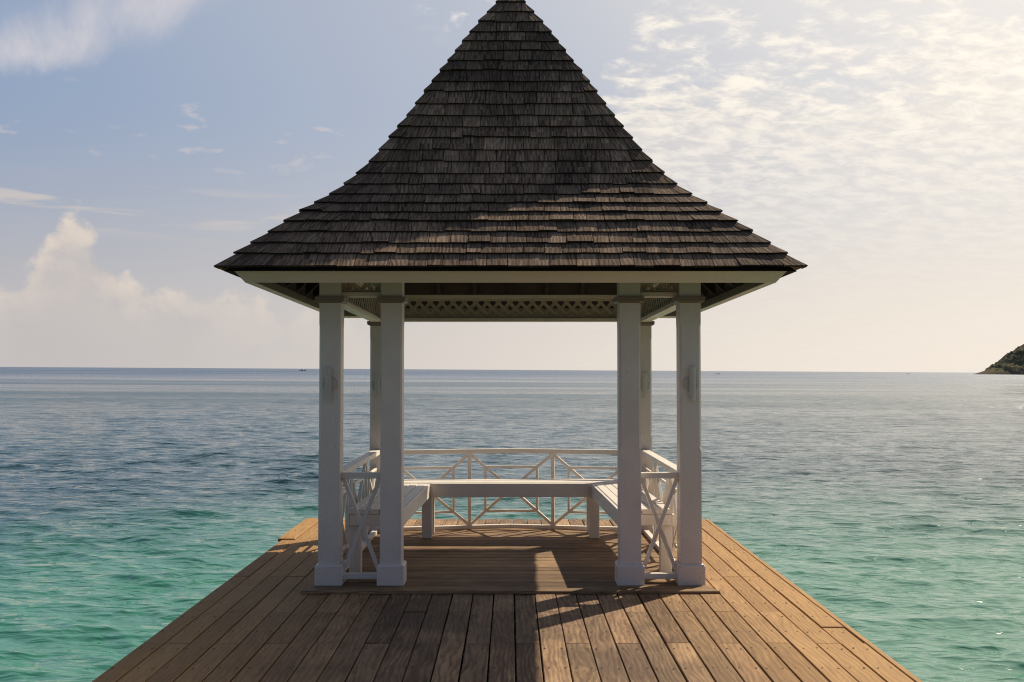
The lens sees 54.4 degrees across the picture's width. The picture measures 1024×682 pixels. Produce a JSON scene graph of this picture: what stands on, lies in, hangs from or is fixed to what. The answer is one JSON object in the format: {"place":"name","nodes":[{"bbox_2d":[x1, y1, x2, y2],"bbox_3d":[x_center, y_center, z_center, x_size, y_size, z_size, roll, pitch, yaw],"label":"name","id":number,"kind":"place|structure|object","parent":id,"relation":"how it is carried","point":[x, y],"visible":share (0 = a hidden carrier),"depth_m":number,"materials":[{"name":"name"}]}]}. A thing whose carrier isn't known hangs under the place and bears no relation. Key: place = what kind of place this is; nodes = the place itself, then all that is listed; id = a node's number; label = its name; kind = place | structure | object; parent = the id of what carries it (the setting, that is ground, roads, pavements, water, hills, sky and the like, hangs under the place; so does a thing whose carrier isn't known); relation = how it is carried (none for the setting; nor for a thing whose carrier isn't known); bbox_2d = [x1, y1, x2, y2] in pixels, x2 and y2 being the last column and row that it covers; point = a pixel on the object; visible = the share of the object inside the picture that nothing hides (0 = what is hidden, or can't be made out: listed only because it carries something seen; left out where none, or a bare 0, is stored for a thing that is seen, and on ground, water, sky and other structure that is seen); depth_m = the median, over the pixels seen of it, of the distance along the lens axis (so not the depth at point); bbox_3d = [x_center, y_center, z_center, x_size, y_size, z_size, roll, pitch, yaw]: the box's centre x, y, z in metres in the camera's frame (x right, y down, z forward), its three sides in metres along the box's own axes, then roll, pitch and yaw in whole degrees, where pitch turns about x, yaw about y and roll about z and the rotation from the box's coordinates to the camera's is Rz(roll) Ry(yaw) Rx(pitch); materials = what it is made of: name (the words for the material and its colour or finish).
{"place":"outdoors","nodes":[
{"label":"outdoors","id":0,"kind":"place"},
{"bbox_2d":[0,367,1023,681],"bbox_3d":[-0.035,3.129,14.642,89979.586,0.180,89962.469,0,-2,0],"label":"sea","id":1,"kind":"structure","parent":0,"point":[880,511],"depth_m":24.76,"materials":[{"name":"liquid"}]},
{"bbox_2d":[92,518,922,681],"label":"pier","id":2,"kind":"structure","parent":1,"relation":"in","point":[261,618],"depth_m":5.72,"materials":[{"name":"brown wood"}]},
{"bbox_2d":[214,0,807,593],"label":"gazebo","id":3,"kind":"object","parent":2,"relation":"on","point":[510,172],"visible":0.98,"depth_m":7.01,"materials":[{"name":"brown wood"}]},
{"bbox_2d":[322,367,337,400],"bbox_3d":[-1.277,0.302,6.968,0.112,0.235,0.030,0,-2,0],"label":"wall lamp","id":4,"kind":"object","parent":3,"relation":"attached to","point":[329,383],"visible":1,"depth_m":6.96,"materials":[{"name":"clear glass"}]},
{"bbox_2d":[371,373,380,397],"bbox_3d":[-1.244,0.411,9.200,0.112,0.235,0.030,0,-2,0],"label":"wall lamp","id":5,"kind":"object","parent":3,"relation":"attached to","point":[376,385],"visible":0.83,"depth_m":9.19,"materials":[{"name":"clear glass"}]},
{"bbox_2d":[346,484,429,571],"bbox_3d":[-0.969,1.488,8.029,0.419,0.489,1.636,0,-2,2],"label":"bench","id":6,"kind":"object","parent":3,"relation":"on","point":[416,496],"visible":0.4,"depth_m":7.29,"materials":[{"name":"white paint"}]},
{"bbox_2d":[379,479,641,537],"bbox_3d":[-0.012,1.517,9.042,2.380,0.487,0.401,0,-2,0],"label":"bench","id":7,"kind":"object","parent":3,"relation":"on","point":[510,487],"visible":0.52,"depth_m":8.85,"materials":[{"name":"white paint"}]},
{"bbox_2d":[592,484,674,571],"bbox_3d":[0.945,1.488,8.032,0.419,0.489,1.636,0,-2,-2],"label":"bench","id":8,"kind":"object","parent":3,"relation":"on","point":[605,497],"visible":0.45,"depth_m":7.30,"materials":[{"name":"white paint"}]},
{"bbox_2d":[641,373,649,397],"bbox_3d":[1.223,0.411,9.204,0.112,0.235,0.030,0,-2,0],"label":"wall lamp","id":9,"kind":"object","parent":3,"relation":"attached to","point":[645,385],"visible":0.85,"depth_m":9.19,"materials":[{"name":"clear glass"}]},
{"bbox_2d":[683,367,698,400],"bbox_3d":[1.253,0.302,6.971,0.112,0.235,0.030,0,-2,0],"label":"wall lamp","id":10,"kind":"object","parent":3,"relation":"attached to","point":[690,383],"visible":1,"depth_m":6.96,"materials":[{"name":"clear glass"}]},
{"bbox_2d":[0,0,1023,372],"label":"sky","id":11,"kind":"structure","parent":0,"point":[878,145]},
{"bbox_2d":[975,344,1023,374],"bbox_3d":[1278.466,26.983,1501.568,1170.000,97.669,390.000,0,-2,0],"label":"headland","id":12,"kind":"structure","parent":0,"point":[1011,363],"depth_m":1485.03,"materials":[{"name":"green plant"}]}
]}

